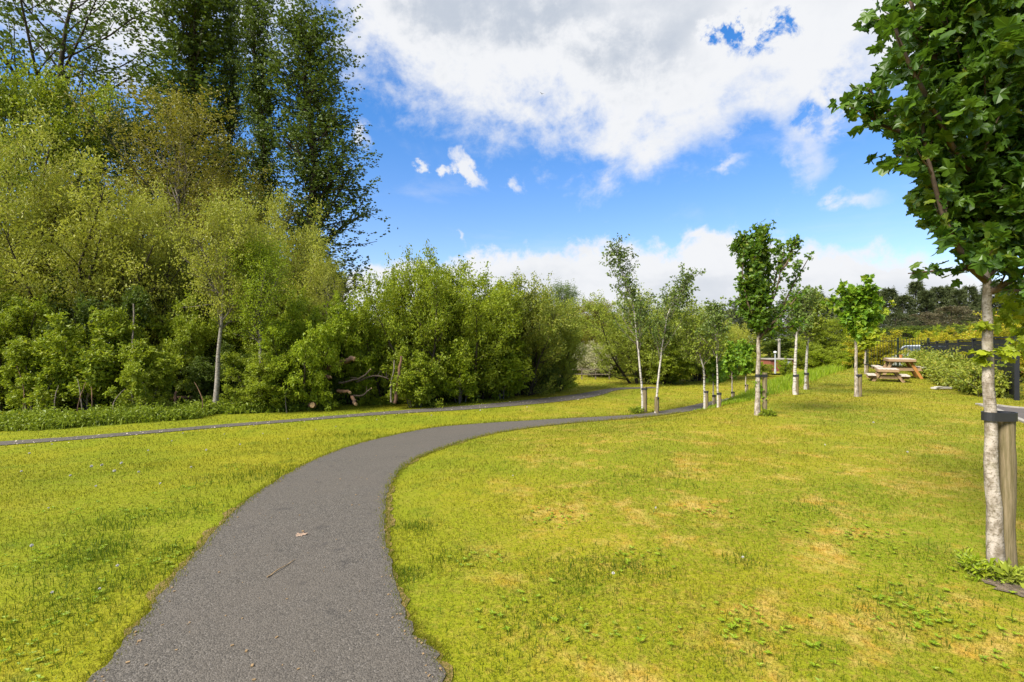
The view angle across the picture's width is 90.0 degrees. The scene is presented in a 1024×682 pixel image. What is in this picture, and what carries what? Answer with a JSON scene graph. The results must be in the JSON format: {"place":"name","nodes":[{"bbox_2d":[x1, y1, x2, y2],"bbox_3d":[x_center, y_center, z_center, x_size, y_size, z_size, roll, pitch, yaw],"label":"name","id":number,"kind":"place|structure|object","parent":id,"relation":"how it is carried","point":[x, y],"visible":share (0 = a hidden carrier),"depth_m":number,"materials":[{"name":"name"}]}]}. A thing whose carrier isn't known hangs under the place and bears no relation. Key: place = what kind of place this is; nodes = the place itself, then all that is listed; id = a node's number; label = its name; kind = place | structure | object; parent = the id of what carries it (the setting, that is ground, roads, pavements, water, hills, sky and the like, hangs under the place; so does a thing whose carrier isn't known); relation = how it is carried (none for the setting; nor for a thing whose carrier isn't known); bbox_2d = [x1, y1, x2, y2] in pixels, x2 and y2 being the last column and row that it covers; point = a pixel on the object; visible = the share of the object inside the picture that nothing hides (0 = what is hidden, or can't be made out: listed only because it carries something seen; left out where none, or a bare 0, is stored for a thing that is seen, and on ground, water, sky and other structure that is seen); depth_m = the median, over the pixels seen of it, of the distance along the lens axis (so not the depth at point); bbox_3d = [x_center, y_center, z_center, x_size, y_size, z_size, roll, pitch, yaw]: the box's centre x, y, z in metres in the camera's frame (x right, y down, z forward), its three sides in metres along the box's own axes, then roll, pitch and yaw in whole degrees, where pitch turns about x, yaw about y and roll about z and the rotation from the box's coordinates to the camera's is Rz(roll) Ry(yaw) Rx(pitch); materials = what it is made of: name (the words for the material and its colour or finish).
{"place":"outdoors","nodes":[
{"label":"outdoors","id":0,"kind":"place"},
{"bbox_2d":[0,387,655,444],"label":"side path","id":1,"kind":"structure","parent":0,"point":[563,398],"depth_m":14.54,"materials":[{"name":"grey asphalt"}]},
{"bbox_2d":[87,398,728,681],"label":"path","id":2,"kind":"structure","parent":0,"point":[318,628],"depth_m":3.21,"materials":[{"name":"grey asphalt"}]},
{"bbox_2d":[94,442,455,681],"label":"path debris","id":3,"kind":"object","parent":2,"relation":"on","point":[252,665],"visible":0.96,"depth_m":2.76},
{"bbox_2d":[0,344,1023,681],"bbox_3d":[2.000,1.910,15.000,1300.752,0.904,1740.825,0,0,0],"label":"lawn","id":4,"kind":"structure","parent":0,"point":[458,602],"depth_m":4.32,"materials":[{"name":"green plant"}]},
{"bbox_2d":[0,270,64,410],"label":"leafy bush","id":5,"kind":"object","parent":4,"relation":"on","point":[36,308],"visible":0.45,"depth_m":15.42,"materials":[{"name":"green plant"}]},
{"bbox_2d":[0,335,80,411],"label":"bright bush","id":6,"kind":"object","parent":4,"relation":"on","point":[23,361],"visible":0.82,"depth_m":14.35,"materials":[{"name":"green plant"}]},
{"bbox_2d":[0,268,101,383],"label":"thicket bush","id":7,"kind":"object","parent":4,"relation":"on","point":[49,291],"visible":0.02,"depth_m":16.71,"materials":[{"name":"green plant"}]},
{"bbox_2d":[0,94,114,344],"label":"willow tree","id":8,"kind":"object","parent":4,"relation":"on","point":[36,190],"visible":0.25,"depth_m":17.70,"materials":[{"name":"green plant"}]},
{"bbox_2d":[0,45,136,270],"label":"broadleaf tree","id":9,"kind":"object","parent":4,"relation":"on","point":[36,89],"visible":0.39,"depth_m":23.76,"materials":[{"name":"green plant"}]},
{"bbox_2d":[19,305,139,409],"bbox_3d":[-12.697,0.572,15.222,3.170,3.280,3.105,0,0,-18],"label":"bright bush","id":10,"kind":"object","parent":4,"relation":"on","point":[100,360],"visible":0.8,"depth_m":14.64,"materials":[{"name":"green plant"}]},
{"bbox_2d":[0,0,184,289],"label":"poplar tree","id":11,"kind":"object","parent":4,"relation":"on","point":[48,37],"visible":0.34,"depth_m":28.78,"materials":[{"name":"green plant"}]},
{"bbox_2d":[0,141,187,353],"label":"willow tree","id":12,"kind":"object","parent":4,"relation":"on","point":[28,284],"visible":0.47,"depth_m":16.93,"materials":[{"name":"green plant"}]},
{"bbox_2d":[40,280,157,396],"bbox_3d":[-13.353,-0.161,17.083,3.824,4.868,4.727,0,0,3],"label":"thicket bush","id":13,"kind":"object","parent":4,"relation":"on","point":[138,302],"visible":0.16,"depth_m":16.24,"materials":[{"name":"green plant"}]},
{"bbox_2d":[0,397,226,431],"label":"nettle growth","id":14,"kind":"object","parent":4,"relation":"on","point":[32,420],"visible":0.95,"depth_m":12.99,"materials":[{"name":"green plant"}]},
{"bbox_2d":[47,77,189,265],"bbox_3d":[-20.347,-5.440,26.311,7.542,15.518,6.881,0,0,-18],"label":"broadleaf tree","id":15,"kind":"object","parent":4,"relation":"on","point":[110,134],"visible":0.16,"depth_m":25.90,"materials":[{"name":"green plant"}]},
{"bbox_2d":[44,169,212,350],"bbox_3d":[-13.424,-1.966,19.153,4.667,8.433,6.286,0,0,-9],"label":"willow tree","id":16,"kind":"object","parent":4,"relation":"on","point":[162,201],"visible":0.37,"depth_m":17.76,"materials":[{"name":"green plant"}]},
{"bbox_2d":[102,338,184,409],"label":"bright bush","id":17,"kind":"object","parent":4,"relation":"on","point":[135,374],"visible":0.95,"depth_m":14.61,"materials":[{"name":"green plant"}]},
{"bbox_2d":[43,53,273,295],"bbox_3d":[-14.569,-4.558,22.672,7.508,13.713,8.706,0,0,-18],"label":"broadleaf tree","id":18,"kind":"object","parent":4,"relation":"on","point":[181,126],"visible":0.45,"depth_m":21.56,"materials":[{"name":"green plant"}]},
{"bbox_2d":[99,288,217,406],"bbox_3d":[-11.421,0.277,16.370,3.396,3.942,2.747,0,0,4],"label":"leafy bush","id":19,"kind":"object","parent":4,"relation":"on","point":[180,327],"visible":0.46,"depth_m":16.35,"materials":[{"name":"green plant"}]},
{"bbox_2d":[104,0,273,297],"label":"poplar tree","id":20,"kind":"object","parent":4,"relation":"on","point":[197,45],"visible":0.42,"depth_m":27.15,"materials":[{"name":"green plant"}]},
{"bbox_2d":[143,259,237,326],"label":"thicket bush","id":21,"kind":"object","parent":4,"relation":"on","point":[189,294],"visible":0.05,"depth_m":19.35,"materials":[{"name":"green plant"}]},
{"bbox_2d":[0,375,384,410],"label":"leaf litter","id":22,"kind":"object","parent":4,"relation":"on","point":[73,406],"visible":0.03,"depth_m":16.14,"materials":[{"name":"plant"}]},
{"bbox_2d":[142,299,256,393],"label":"leafy bush","id":23,"kind":"object","parent":4,"relation":"on","point":[235,342],"visible":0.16,"depth_m":17.80,"materials":[{"name":"green plant"}]},
{"bbox_2d":[177,340,257,403],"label":"thicket bush","id":24,"kind":"object","parent":4,"relation":"on","point":[202,373],"visible":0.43,"depth_m":15.89,"materials":[{"name":"green plant"}]},
{"bbox_2d":[159,178,278,404],"bbox_3d":[-8.598,-1.260,15.028,3.054,7.019,2.747,0,0,-1],"label":"broadleaf tree","id":25,"kind":"object","parent":4,"relation":"on","point":[226,227],"visible":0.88,"depth_m":14.91,"materials":[{"name":"green plant"}]},
{"bbox_2d":[192,307,266,375],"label":"thicket bush","id":26,"kind":"object","parent":4,"relation":"on","point":[212,346],"visible":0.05,"depth_m":17.76,"materials":[{"name":"green plant"}]},
{"bbox_2d":[155,158,304,311],"bbox_3d":[-12.350,-2.646,22.014,5.182,9.759,6.009,0,0,41],"label":"broadleaf tree","id":27,"kind":"object","parent":4,"relation":"on","point":[225,186],"visible":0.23,"depth_m":21.50,"materials":[{"name":"green plant"}]},
{"bbox_2d":[208,0,252,311],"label":"poplar tree","id":28,"kind":"object","parent":4,"relation":"on","point":[235,98],"visible":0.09,"depth_m":29.85,"materials":[{"name":"green plant"}]},
{"bbox_2d":[219,0,292,288],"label":"poplar tree","id":29,"kind":"object","parent":4,"relation":"on","point":[257,96],"visible":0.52,"depth_m":27.13,"materials":[{"name":"green plant"}]},
{"bbox_2d":[215,223,302,402],"bbox_3d":[-7.479,-0.627,15.292,2.541,5.686,2.826,0,0,-25],"label":"broadleaf tree","id":30,"kind":"object","parent":4,"relation":"on","point":[259,283],"visible":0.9,"depth_m":15.12,"materials":[{"name":"green plant"}]},
{"bbox_2d":[177,393,342,414],"bbox_3d":[-7.577,1.899,15.514,4.774,0.755,1.892,0,0,-18],"label":"bramble growth","id":31,"kind":"object","parent":4,"relation":"on","point":[257,407],"visible":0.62,"depth_m":15.02,"materials":[{"name":"green plant"}]},
{"bbox_2d":[219,335,308,407],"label":"leafy bush","id":32,"kind":"object","parent":4,"relation":"on","point":[251,388],"visible":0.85,"depth_m":15.01,"materials":[{"name":"green plant"}]},
{"bbox_2d":[217,182,343,350],"bbox_3d":[-8.824,-1.891,19.517,4.944,8.263,4.162,0,0,-5],"label":"willow tree","id":33,"kind":"object","parent":4,"relation":"on","point":[305,252],"visible":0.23,"depth_m":19.33,"materials":[{"name":"green plant"}]},
{"bbox_2d":[236,285,329,383],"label":"thicket bush","id":34,"kind":"object","parent":4,"relation":"on","point":[306,313],"visible":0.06,"depth_m":17.37,"materials":[{"name":"green plant"}]},
{"bbox_2d":[254,296,349,411],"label":"leafy bush","id":35,"kind":"object","parent":4,"relation":"on","point":[310,377],"visible":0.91,"depth_m":15.24,"materials":[{"name":"green plant"}]},
{"bbox_2d":[239,0,389,311],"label":"poplar tree","id":36,"kind":"object","parent":4,"relation":"on","point":[306,42],"visible":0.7,"depth_m":26.52,"materials":[{"name":"green plant"}]},
{"bbox_2d":[288,253,357,325],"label":"broadleaf tree","id":37,"kind":"object","parent":4,"relation":"on","point":[330,272],"visible":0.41,"depth_m":18.32,"materials":[{"name":"green plant"}]},
{"bbox_2d":[299,335,348,400],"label":"thicket bush","id":38,"kind":"object","parent":4,"relation":"on","point":[333,384],"visible":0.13,"depth_m":16.46,"materials":[{"name":"green plant"}]},
{"bbox_2d":[295,290,392,405],"bbox_3d":[-5.582,0.274,17.098,4.043,3.980,3.542,0,0,-4],"label":"leafy bush","id":39,"kind":"object","parent":4,"relation":"on","point":[349,338],"visible":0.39,"depth_m":16.54,"materials":[{"name":"green plant"}]},
{"bbox_2d":[335,296,415,405],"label":"leafy bush","id":40,"kind":"object","parent":4,"relation":"on","point":[377,389],"visible":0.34,"depth_m":16.68,"materials":[{"name":"green plant"}]},
{"bbox_2d":[86,403,699,681],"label":"soil edge","id":41,"kind":"object","parent":4,"relation":"on","point":[128,629],"visible":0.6,"depth_m":3.52,"materials":[{"name":"brown soil"}]},
{"bbox_2d":[350,239,471,407],"bbox_3d":[-3.294,-0.534,17.618,4.386,5.958,5.142,0,0,-18],"label":"leafy bush","id":42,"kind":"object","parent":4,"relation":"on","point":[424,312],"visible":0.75,"depth_m":16.58,"materials":[{"name":"green plant"}]},
{"bbox_2d":[379,349,447,407],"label":"bright bush","id":43,"kind":"object","parent":4,"relation":"on","point":[415,386],"visible":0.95,"depth_m":15.91,"materials":[{"name":"green plant"}]},
{"bbox_2d":[425,336,489,403],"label":"bright bush","id":44,"kind":"object","parent":4,"relation":"on","point":[452,390],"visible":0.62,"depth_m":17.09,"materials":[{"name":"green plant"}]},
{"bbox_2d":[366,381,578,405],"bbox_3d":[-0.363,1.962,20.200,11.038,0.684,2.348,0,0,-45],"label":"verge growth","id":45,"kind":"object","parent":4,"relation":"on","point":[377,401],"visible":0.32,"depth_m":17.85,"materials":[{"name":"green plant"}]},
{"bbox_2d":[411,255,538,403],"bbox_3d":[-1.223,-0.478,18.191,4.331,5.418,6.014,0,0,-22],"label":"leafy bush","id":46,"kind":"object","parent":4,"relation":"on","point":[482,324],"visible":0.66,"depth_m":17.39,"materials":[{"name":"green plant"}]},
{"bbox_2d":[477,335,534,398],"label":"bright bush","id":47,"kind":"object","parent":4,"relation":"on","point":[512,383],"visible":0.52,"depth_m":18.30,"materials":[{"name":"green plant"}]},
{"bbox_2d":[0,463,1023,681],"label":"turf weeds","id":48,"kind":"object","parent":4,"relation":"on","point":[809,643],"visible":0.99,"depth_m":2.97,"materials":[{"name":"green plant"}]},
{"bbox_2d":[476,266,582,398],"bbox_3d":[0.559,-0.269,19.891,4.361,5.374,5.113,0,0,8],"label":"leafy bush","id":49,"kind":"object","parent":4,"relation":"on","point":[543,337],"visible":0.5,"depth_m":19.29,"materials":[{"name":"green plant"}]},
{"bbox_2d":[385,410,691,681],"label":"soil edge","id":50,"kind":"object","parent":4,"relation":"on","point":[407,600],"visible":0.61,"depth_m":3.38,"materials":[{"name":"brown soil"}]},
{"bbox_2d":[520,351,564,393],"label":"leafy bush","id":51,"kind":"object","parent":4,"relation":"on","point":[554,370],"visible":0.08,"depth_m":20.11,"materials":[{"name":"green plant"}]},
{"bbox_2d":[531,296,588,390],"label":"leafy bush","id":52,"kind":"object","parent":4,"relation":"on","point":[566,365],"visible":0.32,"depth_m":21.18,"materials":[{"name":"green plant"}]},
{"bbox_2d":[543,277,584,375],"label":"broadleaf tree","id":53,"kind":"object","parent":4,"relation":"on","point":[565,291],"visible":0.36,"depth_m":30.31,"materials":[{"name":"green plant"}]},
{"bbox_2d":[574,340,618,376],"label":"hawthorn bush","id":54,"kind":"object","parent":4,"relation":"on","point":[589,357],"visible":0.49,"depth_m":29.63,"materials":[{"name":"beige plant"}]},
{"bbox_2d":[569,299,627,350],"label":"broadleaf tree","id":55,"kind":"object","parent":4,"relation":"on","point":[583,339],"visible":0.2,"depth_m":36.17,"materials":[{"name":"green plant"}]},
{"bbox_2d":[599,233,656,407],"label":"birch tree","id":56,"kind":"object","parent":4,"relation":"on","point":[620,256],"visible":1,"depth_m":14.73,"materials":[{"name":"green plant"}]},
{"bbox_2d":[574,285,708,386],"bbox_3d":[6.468,-0.345,25.442,8.054,5.197,6.052,0,0,-35],"label":"leafy bush","id":57,"kind":"object","parent":4,"relation":"on","point":[625,350],"visible":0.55,"depth_m":24.48,"materials":[{"name":"green plant"}]},
{"bbox_2d":[621,344,701,384],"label":"leafy bush","id":58,"kind":"object","parent":4,"relation":"on","point":[689,365],"visible":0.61,"depth_m":24.34,"materials":[{"name":"green plant"}]},
{"bbox_2d":[636,262,705,412],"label":"birch tree","id":59,"kind":"object","parent":4,"relation":"on","point":[675,299],"visible":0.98,"depth_m":14.50,"materials":[{"name":"green plant"}]},
{"bbox_2d":[672,288,731,407],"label":"birch tree","id":60,"kind":"object","parent":4,"relation":"on","point":[700,346],"visible":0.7,"depth_m":14.66,"materials":[{"name":"green plant"}]},
{"bbox_2d":[673,306,737,380],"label":"leafy bush","id":61,"kind":"object","parent":4,"relation":"on","point":[700,369],"visible":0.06,"depth_m":26.39,"materials":[{"name":"green plant"}]},
{"bbox_2d":[701,340,728,403],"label":"maple tree","id":62,"kind":"object","parent":4,"relation":"on","point":[711,369],"visible":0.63,"depth_m":15.16,"materials":[{"name":"green plant"}]},
{"bbox_2d":[694,298,741,407],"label":"birch tree","id":63,"kind":"object","parent":4,"relation":"on","point":[714,316],"visible":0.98,"depth_m":13.69,"materials":[{"name":"green plant"}]},
{"bbox_2d":[721,339,743,396],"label":"maple tree","id":64,"kind":"object","parent":4,"relation":"on","point":[730,357],"visible":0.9,"depth_m":17.21,"materials":[{"name":"green plant"}]},
{"bbox_2d":[706,318,764,377],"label":"leafy bush","id":65,"kind":"object","parent":4,"relation":"on","point":[737,329],"visible":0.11,"depth_m":28.00,"materials":[{"name":"green plant"}]},
{"bbox_2d":[737,338,755,392],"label":"maple tree","id":66,"kind":"object","parent":4,"relation":"on","point":[745,359],"visible":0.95,"depth_m":19.40,"materials":[{"name":"green plant"}]},
{"bbox_2d":[727,219,814,414],"bbox_3d":[5.636,-0.451,11.025,1.886,4.258,1.065,0,0,0],"label":"sycamore tree","id":67,"kind":"object","parent":4,"relation":"on","point":[754,284],"visible":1,"depth_m":10.90,"materials":[{"name":"green plant"}]},
{"bbox_2d":[772,273,823,394],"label":"birch tree","id":68,"kind":"object","parent":4,"relation":"on","point":[805,302],"visible":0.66,"depth_m":14.71,"materials":[{"name":"green plant"}]},
{"bbox_2d":[750,329,849,365],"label":"broadleaf tree","id":69,"kind":"object","parent":4,"relation":"on","point":[786,345],"visible":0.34,"depth_m":49.03,"materials":[{"name":"green plant"}]},
{"bbox_2d":[798,288,835,389],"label":"birch tree","id":70,"kind":"object","parent":4,"relation":"on","point":[817,328],"visible":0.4,"depth_m":16.31,"materials":[{"name":"green plant"}]},
{"bbox_2d":[788,317,854,356],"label":"broadleaf tree","id":71,"kind":"object","parent":4,"relation":"on","point":[830,333],"visible":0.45,"depth_m":44.34,"materials":[{"name":"green plant"}]},
{"bbox_2d":[788,340,862,369],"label":"leafy bush","id":72,"kind":"object","parent":4,"relation":"on","point":[801,354],"visible":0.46,"depth_m":35.69,"materials":[{"name":"green plant"}]},
{"bbox_2d":[808,348,863,369],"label":"leafy bush","id":73,"kind":"object","parent":4,"relation":"on","point":[826,360],"visible":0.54,"depth_m":34.06,"materials":[{"name":"green plant"}]},
{"bbox_2d":[820,273,885,396],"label":"maple tree","id":74,"kind":"object","parent":4,"relation":"on","point":[859,314],"visible":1,"depth_m":14.29,"materials":[{"name":"green plant"}]},
{"bbox_2d":[843,300,896,373],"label":"maple tree","id":75,"kind":"object","parent":4,"relation":"on","point":[865,342],"visible":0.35,"depth_m":22.80,"materials":[{"name":"green plant"}]},
{"bbox_2d":[841,328,911,367],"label":"golden bush","id":76,"kind":"object","parent":4,"relation":"on","point":[887,344],"visible":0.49,"depth_m":30.37,"materials":[{"name":"yellow plant"}]},
{"bbox_2d":[866,368,909,382],"bbox_3d":[14.143,1.292,19.300,1.265,0.512,1.146,0,0,32],"label":"picnic table","id":77,"kind":"object","parent":4,"relation":"on","point":[880,371],"visible":0.96,"depth_m":19.01,"materials":[{"name":"brown wood"}]},
{"bbox_2d":[879,285,904,328],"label":"conifer tree","id":78,"kind":"object","parent":4,"relation":"on","point":[889,293],"visible":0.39,"depth_m":71.59,"materials":[{"name":"green plant"}]},
{"bbox_2d":[871,358,924,378],"bbox_3d":[15.881,1.119,21.000,1.765,0.808,1.546,0,0,30],"label":"picnic table","id":79,"kind":"object","parent":4,"relation":"on","point":[913,368],"visible":0.83,"depth_m":20.53,"materials":[{"name":"brown wood"}]},
{"bbox_2d":[866,338,929,367],"bbox_3d":[20.366,0.672,27.035,3.339,1.710,0.100,0,0,0],"label":"railing fence","id":80,"kind":"object","parent":4,"relation":"on","point":[867,357],"visible":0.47,"depth_m":26.99,"materials":[{"name":"black metal"}]},
{"bbox_2d":[877,312,925,336],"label":"conifer tree","id":81,"kind":"object","parent":4,"relation":"on","point":[897,316],"visible":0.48,"depth_m":57.34,"materials":[{"name":"green plant"}]},
{"bbox_2d":[886,294,926,345],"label":"conifer tree","id":82,"kind":"object","parent":4,"relation":"on","point":[900,301],"visible":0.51,"depth_m":69.48,"materials":[{"name":"green plant"}]},
{"bbox_2d":[880,313,946,334],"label":"conifer tree","id":83,"kind":"object","parent":4,"relation":"on","point":[930,316],"visible":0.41,"depth_m":59.49,"materials":[{"name":"green plant"}]},
{"bbox_2d":[903,280,933,323],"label":"conifer tree","id":84,"kind":"object","parent":4,"relation":"on","point":[915,287],"visible":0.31,"depth_m":73.56,"materials":[{"name":"green plant"}]},
{"bbox_2d":[878,324,965,344],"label":"hedge","id":85,"kind":"object","parent":4,"relation":"on","point":[922,328],"visible":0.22,"depth_m":50.36,"materials":[{"name":"green plant"}]},
{"bbox_2d":[827,0,1023,564],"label":"sycamore tree","id":86,"kind":"object","parent":4,"relation":"on","point":[952,124],"visible":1,"depth_m":3.37,"materials":[{"name":"green plant"}]},
{"bbox_2d":[909,289,945,336],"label":"conifer tree","id":87,"kind":"object","parent":4,"relation":"on","point":[925,298],"visible":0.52,"depth_m":69.72,"materials":[{"name":"green plant"}]},
{"bbox_2d":[891,323,981,344],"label":"broadleaf tree","id":88,"kind":"object","parent":4,"relation":"on","point":[910,332],"visible":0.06,"depth_m":50.04,"materials":[{"name":"green plant"}]},
{"bbox_2d":[914,326,969,344],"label":"golden bush","id":89,"kind":"object","parent":4,"relation":"on","point":[924,339],"visible":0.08,"depth_m":31.00,"materials":[{"name":"yellow plant"}]},
{"bbox_2d":[928,285,957,324],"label":"conifer tree","id":90,"kind":"object","parent":4,"relation":"on","point":[940,291],"visible":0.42,"depth_m":71.47,"materials":[{"name":"green plant"}]},
{"bbox_2d":[916,305,980,331],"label":"conifer tree","id":91,"kind":"object","parent":4,"relation":"on","point":[956,310],"visible":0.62,"depth_m":57.51,"materials":[{"name":"green plant"}]},
{"bbox_2d":[892,344,1023,398],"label":"hedge","id":92,"kind":"object","parent":4,"relation":"on","point":[955,370],"visible":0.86,"depth_m":16.29,"materials":[{"name":"green plant"}]},
{"bbox_2d":[940,287,981,329],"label":"conifer tree","id":93,"kind":"object","parent":4,"relation":"on","point":[960,296],"visible":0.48,"depth_m":69.71,"materials":[{"name":"green plant"}]},
{"bbox_2d":[956,284,980,322],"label":"conifer tree","id":94,"kind":"object","parent":4,"relation":"on","point":[973,291],"visible":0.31,"depth_m":71.42,"materials":[{"name":"green plant"}]},
{"bbox_2d":[920,336,1019,400],"bbox_3d":[17.900,0.829,20.800,0.120,1.995,17.101,0,0,32],"label":"panel fence","id":95,"kind":"object","parent":4,"relation":"on","point":[1014,379],"visible":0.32,"depth_m":15.19,"materials":[{"name":"black metal"}]},
{"bbox_2d":[950,548,1016,582],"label":"weed plant","id":96,"kind":"object","parent":4,"relation":"on","point":[975,566],"visible":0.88,"depth_m":3.50,"materials":[{"name":"green plant"}]},
{"bbox_2d":[959,309,1023,381],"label":"golden bush","id":97,"kind":"object","parent":4,"relation":"on","point":[969,334],"visible":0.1,"depth_m":18.76,"materials":[{"name":"yellow plant"}]},
{"bbox_2d":[981,411,1017,566],"bbox_3d":[3.395,1.104,3.568,0.218,1.220,0.115,0,0,0],"label":"tree stake","id":98,"kind":"object","parent":4,"relation":"on","point":[1006,420],"visible":0.73,"depth_m":3.52,"materials":[{"name":"beige wood"}]},
{"bbox_2d":[980,557,1023,587],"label":"weed plant","id":99,"kind":"object","parent":4,"relation":"on","point":[1017,578],"visible":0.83,"depth_m":3.40,"materials":[{"name":"green plant"}]},
{"bbox_2d":[981,577,1023,596],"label":"soil patch","id":100,"kind":"object","parent":4,"relation":"on","point":[1002,585],"visible":0.71,"depth_m":3.34,"materials":[{"name":"brown soil"}]},
{"bbox_2d":[0,0,1023,341],"label":"sky","id":101,"kind":"structure","parent":0,"point":[679,127],"materials":[{"name":"blue"}]},
{"bbox_2d":[685,363,852,410],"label":"long grass","id":102,"kind":"structure","parent":0,"point":[778,385],"depth_m":17.86,"materials":[{"name":"green plant"}]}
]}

